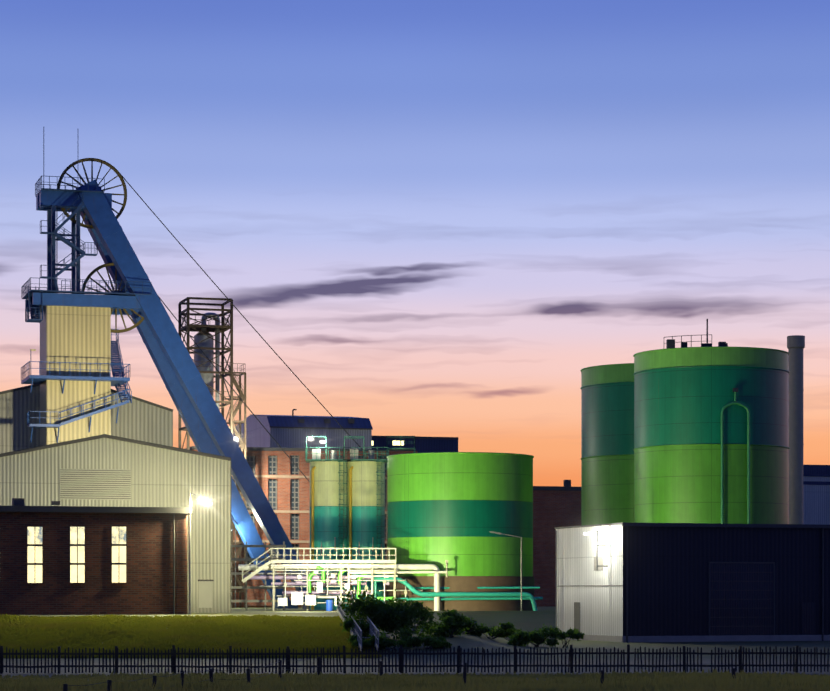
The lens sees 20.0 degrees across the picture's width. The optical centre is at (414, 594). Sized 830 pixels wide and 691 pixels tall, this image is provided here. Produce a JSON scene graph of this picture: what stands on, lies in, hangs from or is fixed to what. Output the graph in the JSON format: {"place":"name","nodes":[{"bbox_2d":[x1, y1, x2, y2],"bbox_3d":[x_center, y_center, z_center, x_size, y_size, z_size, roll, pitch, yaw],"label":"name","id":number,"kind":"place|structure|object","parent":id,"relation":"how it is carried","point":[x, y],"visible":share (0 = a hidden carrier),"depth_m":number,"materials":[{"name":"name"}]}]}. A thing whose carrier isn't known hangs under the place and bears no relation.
{"place":"outdoors","nodes":[
{"label":"outdoors","id":0,"kind":"place"},
{"bbox_2d":[0,384,172,453],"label":"shed","id":1,"kind":"structure","parent":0,"point":[139,419],"depth_m":231.28,"materials":[{"name":"beige metal"}]},
{"bbox_2d":[178,297,245,607],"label":"cyclone tower","id":2,"kind":"structure","parent":0,"point":[203,337],"depth_m":251.62,"materials":[{"name":"metal"}]},
{"bbox_2d":[235,438,237,607],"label":"flood lamp tower","id":3,"kind":"structure","parent":0,"point":[236,439],"depth_m":248.28,"materials":[{"name":"grey metal"}]},
{"bbox_2d":[231,542,542,610],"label":"pipe bridge","id":4,"kind":"structure","parent":0,"point":[384,567],"depth_m":202.11,"materials":[{"name":"metal"}]},
{"bbox_2d":[0,613,829,690],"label":"field grass","id":5,"kind":"structure","parent":0,"point":[201,632],"depth_m":102.55,"materials":[{"name":"green plant"}]},
{"bbox_2d":[0,606,829,680],"bbox_3d":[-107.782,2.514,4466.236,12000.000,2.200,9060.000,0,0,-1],"label":"ground","id":6,"kind":"structure","parent":0,"point":[529,621],"depth_m":126.21,"materials":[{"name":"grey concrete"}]},
{"bbox_2d":[0,498,191,614],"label":"brick workshop","id":7,"kind":"structure","parent":6,"relation":"on","point":[73,560],"depth_m":165.29,"materials":[{"name":"brown brick"}]},
{"bbox_2d":[0,434,230,612],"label":"shed","id":8,"kind":"structure","parent":6,"relation":"on","point":[104,470],"depth_m":180.33,"materials":[{"name":"beige metal"}]},
{"bbox_2d":[189,493,210,613],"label":"street lamp","id":9,"kind":"object","parent":6,"relation":"on","point":[203,500],"visible":1,"depth_m":166.95,"materials":[{"name":"grey metal"}]},
{"bbox_2d":[21,127,386,608],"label":"headframe","id":10,"kind":"object","parent":6,"relation":"on","point":[78,364],"visible":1,"depth_m":223.42,"materials":[{"name":"blue metal"}]},
{"bbox_2d":[185,446,417,606],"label":"red brick works","id":11,"kind":"structure","parent":6,"relation":"on","point":[283,482],"depth_m":258.37,"materials":[{"name":"red brick"}]},
{"bbox_2d":[233,409,372,448],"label":"blue roof hall","id":12,"kind":"structure","parent":11,"relation":"on","point":[290,431],"depth_m":285.55,"materials":[{"name":"blue metal"}]},
{"bbox_2d":[310,461,384,609],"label":"silos","id":13,"kind":"object","parent":6,"relation":"on","point":[367,491],"visible":0.65,"depth_m":217.89,"materials":[{"name":"paint"}]},
{"bbox_2d":[337,595,378,650],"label":"handrails","id":14,"kind":"structure","parent":6,"relation":"on","point":[340,612],"depth_m":131.57,"materials":[{"name":"grey metal"}]},
{"bbox_2d":[305,436,414,609],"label":"slim tank fittings","id":15,"kind":"object","parent":6,"relation":"on","point":[317,453],"visible":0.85,"depth_m":217.90,"materials":[{"name":"paint"}]},
{"bbox_2d":[63,656,735,690],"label":"fence posts","id":16,"kind":"object","parent":6,"relation":"on","point":[65,686],"visible":0.77,"depth_m":88.09,"materials":[{"name":"brown wood"}]},
{"bbox_2d":[0,644,829,673],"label":"picket fence","id":17,"kind":"object","parent":6,"relation":"on","point":[459,665],"visible":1,"depth_m":107.62,"materials":[{"name":"black metal"}]},
{"bbox_2d":[386,452,533,610],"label":"green tank","id":18,"kind":"object","parent":6,"relation":"on","point":[454,509],"visible":0.85,"depth_m":203.98,"materials":[{"name":"metal"}]},
{"bbox_2d":[336,588,584,649],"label":"bushes","id":19,"kind":"object","parent":6,"relation":"on","point":[393,617],"visible":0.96,"depth_m":135.76,"materials":[{"name":"green plant"}]},
{"bbox_2d":[490,531,521,610],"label":"street lamp","id":20,"kind":"object","parent":6,"relation":"on","point":[521,562],"visible":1,"depth_m":200.77,"materials":[{"name":"grey metal"}]},
{"bbox_2d":[580,363,633,524],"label":"tall tank","id":21,"kind":"object","parent":6,"relation":"on","point":[607,444],"visible":0.35,"depth_m":225.17,"materials":[{"name":"paint"}]},
{"bbox_2d":[555,522,829,642],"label":"dark hall","id":22,"kind":"structure","parent":6,"relation":"on","point":[685,582],"depth_m":150.45,"materials":[{"name":"metal"}]},
{"bbox_2d":[584,530,607,570],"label":"wall lamp","id":23,"kind":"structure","parent":22,"relation":"on","point":[592,532],"depth_m":149.91,"materials":[{"name":"white metal"}]},
{"bbox_2d":[633,346,789,523],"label":"tall tank","id":24,"kind":"object","parent":6,"relation":"on","point":[683,396],"visible":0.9,"depth_m":209.25,"materials":[{"name":"metal"}]},
{"bbox_2d":[664,319,749,523],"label":"tall tank fittings","id":25,"kind":"object","parent":24,"relation":"attached to","point":[670,343],"visible":0.81,"depth_m":208.28,"materials":[{"name":"metal"}]},
{"bbox_2d":[787,335,804,523],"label":"chimney","id":26,"kind":"object","parent":6,"relation":"on","point":[795,345],"visible":0.71,"depth_m":257.94,"materials":[{"name":"grey metal"}]},
{"bbox_2d":[372,436,457,452],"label":"building","id":27,"kind":"structure","parent":0,"point":[434,444],"depth_m":299.77,"materials":[{"name":"blue metal"}]},
{"bbox_2d":[0,0,829,486],"label":"sky","id":28,"kind":"structure","parent":0,"point":[437,215],"materials":[{"name":"blue"}]},
{"bbox_2d":[533,480,580,605],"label":"brick building","id":29,"kind":"structure","parent":0,"point":[556,506],"depth_m":280.20,"materials":[{"name":"brown brick"}]},
{"bbox_2d":[803,465,829,524],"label":"building","id":30,"kind":"structure","parent":0,"point":[816,494],"depth_m":331.01,"materials":[{"name":"blue metal"}]}
]}

